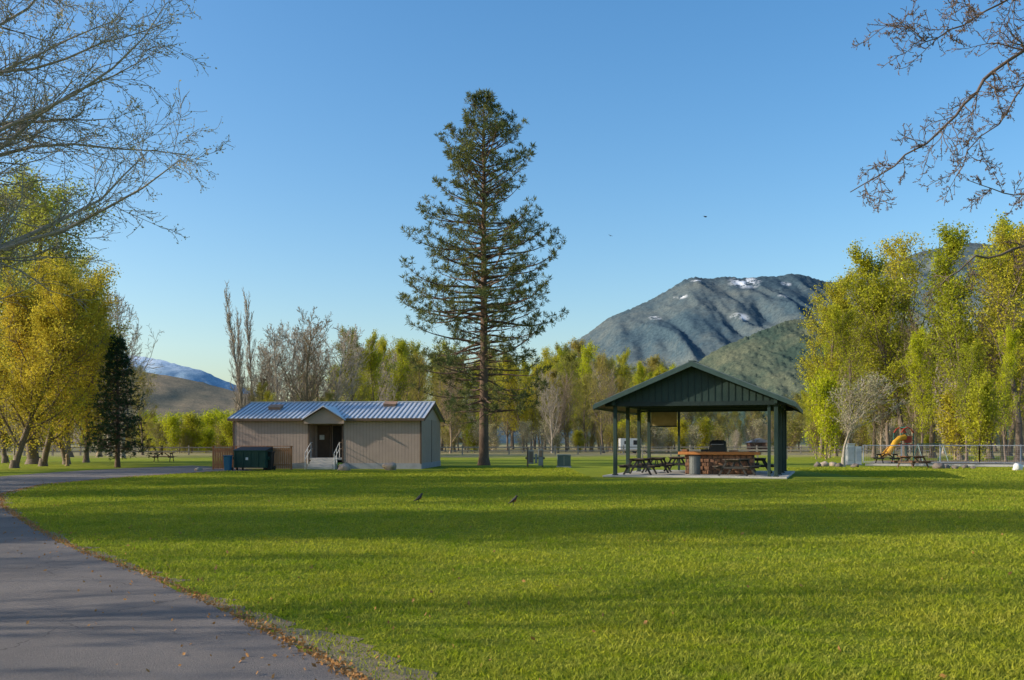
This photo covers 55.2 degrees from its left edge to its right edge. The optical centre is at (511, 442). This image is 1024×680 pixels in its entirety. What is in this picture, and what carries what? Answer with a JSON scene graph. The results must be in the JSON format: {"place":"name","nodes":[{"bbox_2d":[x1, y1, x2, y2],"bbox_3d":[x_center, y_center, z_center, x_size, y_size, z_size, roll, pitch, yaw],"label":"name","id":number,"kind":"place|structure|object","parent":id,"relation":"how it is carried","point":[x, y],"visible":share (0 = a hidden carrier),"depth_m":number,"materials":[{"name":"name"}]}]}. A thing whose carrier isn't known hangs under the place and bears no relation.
{"place":"outdoors","nodes":[
{"label":"outdoors","id":0,"kind":"place"},
{"bbox_2d":[0,465,349,679],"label":"road","id":1,"kind":"structure","parent":0,"point":[56,638],"depth_m":8.54,"materials":[{"name":"asphalt"}]},
{"bbox_2d":[212,446,233,468],"bbox_3d":[-17.307,0.890,58.650,1.290,1.420,0.160,0,0,0],"label":"cedar screen fence","id":2,"kind":"object","parent":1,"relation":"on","point":[216,458],"visible":0.77,"depth_m":58.60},
{"bbox_2d":[223,455,233,469],"bbox_3d":[-16.384,1.156,56.506,0.476,0.880,0.522,0,0,5],"label":"recycling cart","id":3,"kind":"object","parent":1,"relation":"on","point":[227,462],"visible":1,"depth_m":56.31,"materials":[{"name":"blue plastic"}]},
{"bbox_2d":[233,447,272,469],"bbox_3d":[-15.210,0.910,57.600,2.151,1.378,1.400,0,0,3],"label":"dumpster","id":4,"kind":"object","parent":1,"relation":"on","point":[250,457],"visible":0.81,"depth_m":56.96,"materials":[{"name":"green metal"}]},
{"bbox_2d":[123,356,254,393],"bbox_3d":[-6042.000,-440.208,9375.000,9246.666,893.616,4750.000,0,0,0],"label":"mountain","id":5,"kind":"structure","parent":0,"point":[176,370],"depth_m":9275.93,"materials":[{"name":"stone"}]},
{"bbox_2d":[6,372,462,443],"bbox_3d":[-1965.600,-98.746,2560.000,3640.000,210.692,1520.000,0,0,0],"label":"brown hill","id":6,"kind":"structure","parent":0,"point":[173,395],"depth_m":2399.12,"materials":[{"name":"soil"}]},
{"bbox_2d":[0,443,1023,679],"bbox_3d":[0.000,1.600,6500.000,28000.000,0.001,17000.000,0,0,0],"label":"ground","id":7,"kind":"structure","parent":0,"point":[596,465],"depth_m":13.79,"materials":[{"name":"plant"}]},
{"bbox_2d":[0,304,22,462],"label":"maple tree","id":8,"kind":"object","parent":7,"relation":"on","point":[5,458],"visible":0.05,"depth_m":77.99,"materials":[{"name":"yellow plant"}]},
{"bbox_2d":[0,391,37,458],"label":"young ash tree","id":9,"kind":"object","parent":7,"relation":"on","point":[15,428],"visible":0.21,"depth_m":69.48,"materials":[{"name":"yellow plant"}]},
{"bbox_2d":[0,163,63,399],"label":"cottonwood tree","id":10,"kind":"object","parent":7,"relation":"on","point":[9,229],"visible":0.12,"depth_m":82.51,"materials":[{"name":"green plant"}]},
{"bbox_2d":[0,251,107,463],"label":"maple tree","id":11,"kind":"object","parent":7,"relation":"on","point":[18,319],"visible":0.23,"depth_m":69.94,"materials":[{"name":"yellow plant"}]},
{"bbox_2d":[0,157,115,463],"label":"cottonwood tree","id":12,"kind":"object","parent":7,"relation":"on","point":[50,201],"visible":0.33,"depth_m":72.49,"materials":[{"name":"green plant"}]},
{"bbox_2d":[0,255,122,467],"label":"maple tree","id":13,"kind":"object","parent":7,"relation":"on","point":[56,328],"visible":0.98,"depth_m":61.62,"materials":[{"name":"yellow plant"}]},
{"bbox_2d":[1,248,133,465],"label":"maple tree","id":14,"kind":"object","parent":7,"relation":"on","point":[43,460],"visible":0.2,"depth_m":66.24,"materials":[{"name":"yellow plant"}]},
{"bbox_2d":[43,245,112,456],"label":"cottonwood tree","id":15,"kind":"object","parent":7,"relation":"on","point":[69,452],"visible":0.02,"depth_m":109.49,"materials":[{"name":"green plant"}]},
{"bbox_2d":[50,282,132,462],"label":"maple tree","id":16,"kind":"object","parent":7,"relation":"on","point":[107,308],"visible":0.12,"depth_m":78.00,"materials":[{"name":"yellow plant"}]},
{"bbox_2d":[81,273,130,456],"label":"bare cottonwood tree","id":17,"kind":"object","parent":7,"relation":"on","point":[100,453],"visible":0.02,"depth_m":111.68,"materials":[{"name":"brown plant"}]},
{"bbox_2d":[0,0,232,330],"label":"budding cottonwood tree","id":18,"kind":"object","parent":7,"relation":"on","point":[25,121],"visible":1,"depth_m":33.46,"materials":[{"name":"brown plant"}]},
{"bbox_2d":[79,333,160,466],"bbox_3d":[-25.532,-2.741,63.979,4.573,8.881,5.198,0,0,0],"label":"spruce tree","id":19,"kind":"object","parent":7,"relation":"on","point":[115,439],"visible":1,"depth_m":63.65,"materials":[{"name":"green plant"}]},
{"bbox_2d":[99,291,140,455],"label":"bare cottonwood tree","id":20,"kind":"object","parent":7,"relation":"on","point":[126,352],"visible":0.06,"depth_m":119.58,"materials":[{"name":"brown plant"}]},
{"bbox_2d":[101,290,164,457],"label":"bare cottonwood tree","id":21,"kind":"object","parent":7,"relation":"on","point":[139,373],"visible":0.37,"depth_m":104.65,"materials":[{"name":"brown plant"}]},
{"bbox_2d":[125,364,159,454],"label":"cottonwood tree","id":22,"kind":"object","parent":7,"relation":"on","point":[151,414],"visible":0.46,"depth_m":127.45,"materials":[{"name":"grey plant"}]},
{"bbox_2d":[149,452,175,461],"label":"picnic table","id":23,"kind":"object","parent":7,"relation":"on","point":[168,456],"visible":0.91,"depth_m":83.95,"materials":[{"name":"brown wood"}]},
{"bbox_2d":[0,470,437,679],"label":"road verge","id":24,"kind":"structure","parent":7,"relation":"on","point":[392,676],"depth_m":7.71,"materials":[{"name":"gravel"}]},
{"bbox_2d":[224,281,251,421],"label":"lombardy poplar tree","id":25,"kind":"object","parent":7,"relation":"on","point":[232,341],"visible":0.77,"depth_m":119.18,"materials":[{"name":"brown plant"}]},
{"bbox_2d":[231,306,244,422],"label":"lombardy poplar tree","id":26,"kind":"object","parent":7,"relation":"on","point":[238,322],"visible":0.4,"depth_m":125.34,"materials":[{"name":"brown plant"}]},
{"bbox_2d":[242,287,256,400],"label":"lombardy poplar tree","id":27,"kind":"object","parent":7,"relation":"on","point":[248,334],"visible":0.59,"depth_m":123.05,"materials":[{"name":"brown plant"}]},
{"bbox_2d":[246,382,272,401],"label":"cottonwood tree","id":28,"kind":"object","parent":7,"relation":"on","point":[260,390],"visible":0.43,"depth_m":109.89,"materials":[{"name":"green plant"}]},
{"bbox_2d":[240,345,278,401],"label":"bare cottonwood tree","id":29,"kind":"object","parent":7,"relation":"on","point":[264,380],"visible":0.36,"depth_m":120.10,"materials":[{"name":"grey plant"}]},
{"bbox_2d":[244,335,288,399],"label":"bare cottonwood tree","id":30,"kind":"object","parent":7,"relation":"on","point":[270,363],"visible":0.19,"depth_m":131.97,"materials":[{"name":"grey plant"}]},
{"bbox_2d":[263,391,276,401],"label":"cottonwood tree","id":31,"kind":"object","parent":7,"relation":"on","point":[268,399],"visible":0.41,"depth_m":105.66,"materials":[{"name":"green plant"}]},
{"bbox_2d":[265,451,275,469],"bbox_3d":[-14.259,1.052,57.507,0.588,1.087,0.645,0,0,5],"label":"wheeled trash cart","id":32,"kind":"object","parent":7,"relation":"on","point":[271,466],"visible":0.74,"depth_m":57.29,"materials":[{"name":"black plastic"}]},
{"bbox_2d":[241,322,314,401],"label":"bare cottonwood tree","id":33,"kind":"object","parent":7,"relation":"on","point":[275,374],"visible":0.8,"depth_m":118.43,"materials":[{"name":"brown plant"}]},
{"bbox_2d":[266,446,292,469],"bbox_3d":[-13.832,0.890,58.250,1.553,1.420,0.160,0,0,0],"label":"cedar screen fence","id":34,"kind":"object","parent":7,"relation":"on","point":[278,459],"visible":0.77,"depth_m":58.20,"materials":[{"name":"wood"}]},
{"bbox_2d":[252,325,329,401],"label":"bare cottonwood tree","id":35,"kind":"object","parent":7,"relation":"on","point":[292,334],"visible":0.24,"depth_m":124.68,"materials":[{"name":"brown plant"}]},
{"bbox_2d":[272,306,339,401],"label":"bare cottonwood tree","id":36,"kind":"object","parent":7,"relation":"on","point":[306,392],"visible":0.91,"depth_m":112.51,"materials":[{"name":"brown plant"}]},
{"bbox_2d":[291,320,343,401],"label":"bare cottonwood tree","id":37,"kind":"object","parent":7,"relation":"on","point":[333,361],"visible":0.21,"depth_m":129.47,"materials":[{"name":"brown plant"}]},
{"bbox_2d":[307,459,337,468],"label":"entry steps","id":38,"kind":"structure","parent":7,"relation":"on","point":[321,464],"depth_m":59.83,"materials":[{"name":"concrete"}]},
{"bbox_2d":[304,442,341,468],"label":"stair handrails","id":39,"kind":"object","parent":7,"relation":"on","point":[334,454],"visible":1,"depth_m":59.92,"materials":[{"name":"metal"}]},
{"bbox_2d":[316,391,338,401],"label":"cottonwood tree","id":40,"kind":"object","parent":7,"relation":"on","point":[328,396],"visible":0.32,"depth_m":110.22,"materials":[{"name":"green plant"}]},
{"bbox_2d":[241,461,440,468],"bbox_3d":[-11.154,1.425,64.436,11.840,0.350,8.020,0,0,4],"label":"foundation skirt","id":41,"kind":"object","parent":7,"relation":"on","point":[379,465],"visible":0.43,"depth_m":60.28,"materials":[{"name":"concrete"}]},
{"bbox_2d":[234,408,439,462],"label":"walls","id":42,"kind":"structure","parent":41,"relation":"on","point":[251,433],"depth_m":60.53,"materials":[{"name":"beige"}]},
{"bbox_2d":[301,405,345,423],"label":"entry gable","id":43,"kind":"structure","parent":42,"relation":"attached to","point":[323,414],"depth_m":60.04,"materials":[{"name":"beige"}]},
{"bbox_2d":[308,424,342,462],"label":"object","id":44,"kind":"structure","parent":42,"relation":"attached to","point":[324,441],"depth_m":62.00,"materials":[{"name":"metal"}]},
{"bbox_2d":[233,420,431,463],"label":"corner trim","id":45,"kind":"structure","parent":42,"relation":"attached to","point":[420,440],"depth_m":60.04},
{"bbox_2d":[228,401,442,421],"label":"roof","id":46,"kind":"structure","parent":42,"relation":"on","point":[378,409],"depth_m":62.34,"materials":[{"name":"metal"}]},
{"bbox_2d":[267,401,397,409],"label":"roof vents","id":47,"kind":"object","parent":46,"relation":"on","point":[280,406],"visible":1,"depth_m":62.88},
{"bbox_2d":[227,402,444,423],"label":"fascia","id":48,"kind":"structure","parent":46,"relation":"attached to","point":[347,419],"depth_m":60.28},
{"bbox_2d":[239,421,436,462],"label":"siding grooves","id":49,"kind":"object","parent":42,"relation":"attached to","point":[353,440],"visible":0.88,"depth_m":60.33,"materials":[{"name":"wood"}]},
{"bbox_2d":[337,463,350,470],"bbox_3d":[-9.755,1.478,56.998,0.867,0.591,0.754,0,0,22],"label":"boulder","id":50,"kind":"object","parent":7,"relation":"on","point":[344,466],"visible":0.79,"depth_m":56.70,"materials":[{"name":"stone"}]},
{"bbox_2d":[314,323,379,401],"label":"bare cottonwood tree","id":51,"kind":"object","parent":7,"relation":"on","point":[340,385],"visible":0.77,"depth_m":120.62,"materials":[{"name":"brown plant"}]},
{"bbox_2d":[331,323,376,400],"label":"cottonwood tree","id":52,"kind":"object","parent":7,"relation":"on","point":[363,397],"visible":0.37,"depth_m":129.43,"materials":[{"name":"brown plant"}]},
{"bbox_2d":[344,328,398,400],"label":"cottonwood tree","id":53,"kind":"object","parent":7,"relation":"on","point":[374,361],"visible":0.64,"depth_m":132.93,"materials":[{"name":"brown plant"}]},
{"bbox_2d":[382,462,396,469],"bbox_3d":[-7.229,1.481,57.975,0.848,0.658,1.174,0,0,-40],"label":"boulder","id":54,"kind":"object","parent":7,"relation":"on","point":[389,466],"visible":0.81,"depth_m":57.60,"materials":[{"name":"stone"}]},
{"bbox_2d":[0,445,928,455],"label":"wood rail fence","id":55,"kind":"object","parent":7,"relation":"on","point":[509,447],"visible":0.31,"depth_m":135.89,"materials":[{"name":"wood"}]},
{"bbox_2d":[396,88,568,464],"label":"ponderosa pine tree","id":56,"kind":"object","parent":7,"relation":"on","point":[484,274],"visible":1,"depth_m":69.42,"materials":[{"name":"green plant"}]},
{"bbox_2d":[0,471,1022,679],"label":"fallen leaves","id":57,"kind":"object","parent":7,"relation":"on","point":[291,641],"visible":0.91,"depth_m":9.26,"materials":[{"name":"brown plant"}]},
{"bbox_2d":[0,405,1023,452],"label":"distant brush","id":58,"kind":"object","parent":7,"relation":"on","point":[209,429],"visible":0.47,"depth_m":158.19,"materials":[{"name":"green plant"}]},
{"bbox_2d":[1,309,1023,453],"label":"distant cottonwood trees","id":59,"kind":"object","parent":7,"relation":"on","point":[567,377],"visible":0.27,"depth_m":180.37,"materials":[{"name":"green plant"}]},
{"bbox_2d":[525,444,544,466],"bbox_3d":[1.483,0.825,62.867,1.250,1.550,0.365,0,0,0],"label":"electric meter pedestal","id":60,"kind":"object","parent":7,"relation":"on","point":[530,457],"visible":0.96,"depth_m":62.70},
{"bbox_2d":[556,454,570,467],"bbox_3d":[3.358,1.170,63.400,0.920,0.860,0.800,0,0,0],"label":"transformer box","id":61,"kind":"object","parent":7,"relation":"on","point":[563,460],"visible":0.94,"depth_m":63.04,"materials":[{"name":"metal"}]},
{"bbox_2d":[618,438,636,452],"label":"camping trailer","id":62,"kind":"object","parent":7,"relation":"on","point":[622,442],"visible":0.4,"depth_m":150.09,"materials":[{"name":"white paint"}]},
{"bbox_2d":[593,360,802,478],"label":"picnic pavilion","id":63,"kind":"structure","parent":7,"relation":"on","point":[662,399],"depth_m":45.16,"materials":[{"name":"metal"}]},
{"bbox_2d":[618,458,660,474],"bbox_3d":[6.128,1.135,46.846,1.722,0.789,1.900,0,0,20],"label":"picnic table","id":64,"kind":"object","parent":63,"relation":"on","point":[632,466],"visible":0.96,"depth_m":46.36,"materials":[{"name":"brown wood"}]},
{"bbox_2d":[639,457,675,472],"bbox_3d":[7.355,1.135,49.813,1.722,0.789,1.900,0,0,15],"label":"picnic table","id":65,"kind":"object","parent":63,"relation":"on","point":[662,464],"visible":0.75,"depth_m":49.38,"materials":[{"name":"brown wood"}]},
{"bbox_2d":[659,456,684,470],"bbox_3d":[8.886,1.135,52.259,1.722,0.789,1.900,0,0,20],"label":"picnic table","id":66,"kind":"object","parent":63,"relation":"on","point":[677,458],"visible":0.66,"depth_m":51.77,"materials":[{"name":"brown wood"}]},
{"bbox_2d":[689,455,700,474],"bbox_3d":[8.734,1.050,46.788,0.580,0.920,0.580,0,0,18],"label":"trash can","id":67,"kind":"object","parent":63,"relation":"on","point":[694,464],"visible":1,"depth_m":46.57,"materials":[{"name":"silver metal"}]},
{"bbox_2d":[678,440,760,474],"bbox_3d":[10.019,0.685,47.265,3.850,1.650,1.000,0,0,18],"label":"serving counter","id":68,"kind":"object","parent":63,"relation":"on","point":[716,453],"visible":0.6,"depth_m":46.99,"materials":[{"name":"stone"}]},
{"bbox_2d":[712,459,760,475],"bbox_3d":[10.362,1.135,45.154,1.722,0.789,1.900,0,0,30],"label":"picnic table","id":69,"kind":"object","parent":63,"relation":"on","point":[740,466],"visible":0.99,"depth_m":44.78,"materials":[{"name":"brown wood"}]},
{"bbox_2d":[755,458,773,472],"bbox_3d":[12.048,1.135,48.077,1.722,0.789,1.900,0,0,18],"label":"picnic table","id":70,"kind":"object","parent":63,"relation":"on","point":[763,460],"visible":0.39,"depth_m":47.38,"materials":[{"name":"brown wood"}]},
{"bbox_2d":[617,449,816,458],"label":"board fence","id":71,"kind":"object","parent":7,"relation":"on","point":[642,453],"visible":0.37,"depth_m":96.58,"materials":[{"name":"brown wood"}]},
{"bbox_2d":[745,438,772,451],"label":"distant shed","id":72,"kind":"structure","parent":7,"relation":"on","point":[761,442],"depth_m":170.00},
{"bbox_2d":[800,361,845,458],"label":"willow shrub","id":73,"kind":"object","parent":7,"relation":"on","point":[821,389],"visible":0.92,"depth_m":94.29,"materials":[{"name":"green plant"}]},
{"bbox_2d":[793,265,867,456],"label":"cottonwood tree","id":74,"kind":"object","parent":7,"relation":"on","point":[810,364],"visible":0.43,"depth_m":105.34,"materials":[{"name":"green plant"}]},
{"bbox_2d":[815,308,857,455],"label":"cottonwood tree","id":75,"kind":"object","parent":7,"relation":"on","point":[836,453],"visible":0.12,"depth_m":115.78,"materials":[{"name":"green plant"}]},
{"bbox_2d":[828,365,847,457],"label":"bare cottonwood tree","id":76,"kind":"object","parent":7,"relation":"on","point":[829,456],"visible":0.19,"depth_m":103.40,"materials":[{"name":"grey plant"}]},
{"bbox_2d":[818,302,881,442],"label":"cottonwood tree","id":77,"kind":"object","parent":7,"relation":"on","point":[839,332],"visible":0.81,"depth_m":98.49,"materials":[{"name":"green plant"}]},
{"bbox_2d":[845,443,861,464],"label":"utility cabinet","id":78,"kind":"object","parent":7,"relation":"on","point":[853,453],"visible":0.85,"depth_m":70.04,"materials":[{"name":"metal"}]},
{"bbox_2d":[825,367,911,466],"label":"young ash tree","id":79,"kind":"object","parent":7,"relation":"on","point":[850,427],"visible":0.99,"depth_m":65.39,"materials":[{"name":"grey plant"}]},
{"bbox_2d":[841,283,915,456],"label":"cottonwood tree","id":80,"kind":"object","parent":7,"relation":"on","point":[873,454],"visible":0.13,"depth_m":103.26,"materials":[{"name":"green plant"}]},
{"bbox_2d":[847,282,912,455],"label":"cottonwood tree","id":81,"kind":"object","parent":7,"relation":"on","point":[887,435],"visible":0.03,"depth_m":120.16,"materials":[{"name":"green plant"}]},
{"bbox_2d":[829,238,937,458],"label":"cottonwood tree","id":82,"kind":"object","parent":7,"relation":"on","point":[866,263],"visible":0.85,"depth_m":99.45,"materials":[{"name":"green plant"}]},
{"bbox_2d":[867,345,902,452],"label":"bare cottonwood tree","id":83,"kind":"object","parent":7,"relation":"on","point":[881,424],"visible":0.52,"depth_m":99.13,"materials":[{"name":"grey plant"}]},
{"bbox_2d":[894,456,933,467],"bbox_3d":[25.339,1.225,61.996,1.900,0.789,1.722,0,0,-25],"label":"picnic table","id":84,"kind":"object","parent":7,"relation":"on","point":[915,461],"visible":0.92,"depth_m":61.77,"materials":[{"name":"brown wood"}]},
{"bbox_2d":[894,309,935,458],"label":"bare cottonwood tree","id":85,"kind":"object","parent":7,"relation":"on","point":[915,390],"visible":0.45,"depth_m":96.69,"materials":[{"name":"green plant"}]},
{"bbox_2d":[899,324,938,460],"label":"cottonwood tree","id":86,"kind":"object","parent":7,"relation":"on","point":[917,365],"visible":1,"depth_m":87.85,"materials":[{"name":"green plant"}]},
{"bbox_2d":[866,230,972,457],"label":"cottonwood tree","id":87,"kind":"object","parent":7,"relation":"on","point":[889,252],"visible":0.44,"depth_m":104.98,"materials":[{"name":"green plant"}]},
{"bbox_2d":[850,0,1023,308],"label":"bare overhanging tree","id":88,"kind":"object","parent":7,"relation":"on","point":[977,15],"visible":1,"depth_m":13.68,"materials":[{"name":"brown plant"}]},
{"bbox_2d":[865,463,1023,466],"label":"playground border","id":89,"kind":"object","parent":7,"relation":"on","point":[982,465],"visible":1,"depth_m":65.80,"materials":[{"name":"concrete"}]},
{"bbox_2d":[871,460,1023,466],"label":"playground mulch","id":90,"kind":"object","parent":7,"relation":"on","point":[885,461],"visible":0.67,"depth_m":83.76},
{"bbox_2d":[870,453,900,463],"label":"picnic table","id":91,"kind":"object","parent":90,"relation":"on","point":[882,457],"visible":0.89,"depth_m":76.22,"materials":[{"name":"brown wood"}]},
{"bbox_2d":[878,427,913,459],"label":"playground slide","id":92,"kind":"object","parent":90,"relation":"on","point":[905,438],"visible":0.89,"depth_m":87.98,"materials":[{"name":"yellow plastic"}]},
{"bbox_2d":[863,444,1023,463],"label":"playground fence","id":93,"kind":"object","parent":90,"relation":"on","point":[979,445],"visible":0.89,"depth_m":76.44,"materials":[{"name":"metal"}]},
{"bbox_2d":[901,218,998,459],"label":"cottonwood tree","id":94,"kind":"object","parent":7,"relation":"on","point":[950,308],"visible":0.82,"depth_m":92.96,"materials":[{"name":"green plant"}]},
{"bbox_2d":[929,384,974,459],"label":"willow shrub","id":95,"kind":"object","parent":7,"relation":"on","point":[948,431],"visible":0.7,"depth_m":92.14,"materials":[{"name":"green plant"}]},
{"bbox_2d":[940,336,990,460],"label":"cottonwood tree","id":96,"kind":"object","parent":7,"relation":"on","point":[960,394],"visible":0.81,"depth_m":86.69,"materials":[{"name":"green plant"}]},
{"bbox_2d":[944,365,1015,461],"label":"willow shrub","id":97,"kind":"object","parent":7,"relation":"on","point":[981,407],"visible":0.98,"depth_m":79.33,"materials":[{"name":"green plant"}]},
{"bbox_2d":[949,218,1023,460],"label":"cottonwood tree","id":98,"kind":"object","parent":7,"relation":"on","point":[1014,285],"visible":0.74,"depth_m":89.73,"materials":[{"name":"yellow plant"}]},
{"bbox_2d":[957,209,1023,458],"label":"cottonwood tree","id":99,"kind":"object","parent":7,"relation":"on","point":[990,455],"visible":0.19,"depth_m":99.06,"materials":[{"name":"green plant"}]},
{"bbox_2d":[969,309,1022,459],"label":"bare cottonwood tree","id":100,"kind":"object","parent":7,"relation":"on","point":[996,368],"visible":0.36,"depth_m":91.89,"materials":[{"name":"green plant"}]},
{"bbox_2d":[971,277,1023,455],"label":"cottonwood tree","id":101,"kind":"object","parent":7,"relation":"on","point":[1011,442],"visible":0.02,"depth_m":117.67,"materials":[{"name":"green plant"}]},
{"bbox_2d":[988,320,1023,460],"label":"cottonwood tree","id":102,"kind":"object","parent":7,"relation":"on","point":[1010,357],"visible":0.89,"depth_m":83.67,"materials":[{"name":"green plant"}]},
{"bbox_2d":[1009,320,1023,375],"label":"cottonwood tree","id":103,"kind":"object","parent":7,"relation":"on","point":[1022,333],"visible":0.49,"depth_m":94.54,"materials":[{"name":"green plant"}]},
{"bbox_2d":[0,0,1023,400],"label":"sky","id":104,"kind":"structure","parent":0,"point":[647,119],"materials":[{"name":"blue"}]},
{"bbox_2d":[440,242,1023,442],"bbox_3d":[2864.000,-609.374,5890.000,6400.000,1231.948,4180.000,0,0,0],"label":"mountain","id":105,"kind":"structure","parent":0,"point":[697,319],"depth_m":5426.22,"materials":[{"name":"stone"}]},
{"bbox_2d":[634,319,1014,442],"bbox_3d":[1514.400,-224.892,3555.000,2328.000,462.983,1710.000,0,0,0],"label":"foothill","id":106,"kind":"structure","parent":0,"point":[765,359],"depth_m":3347.36,"materials":[{"name":"plant"}]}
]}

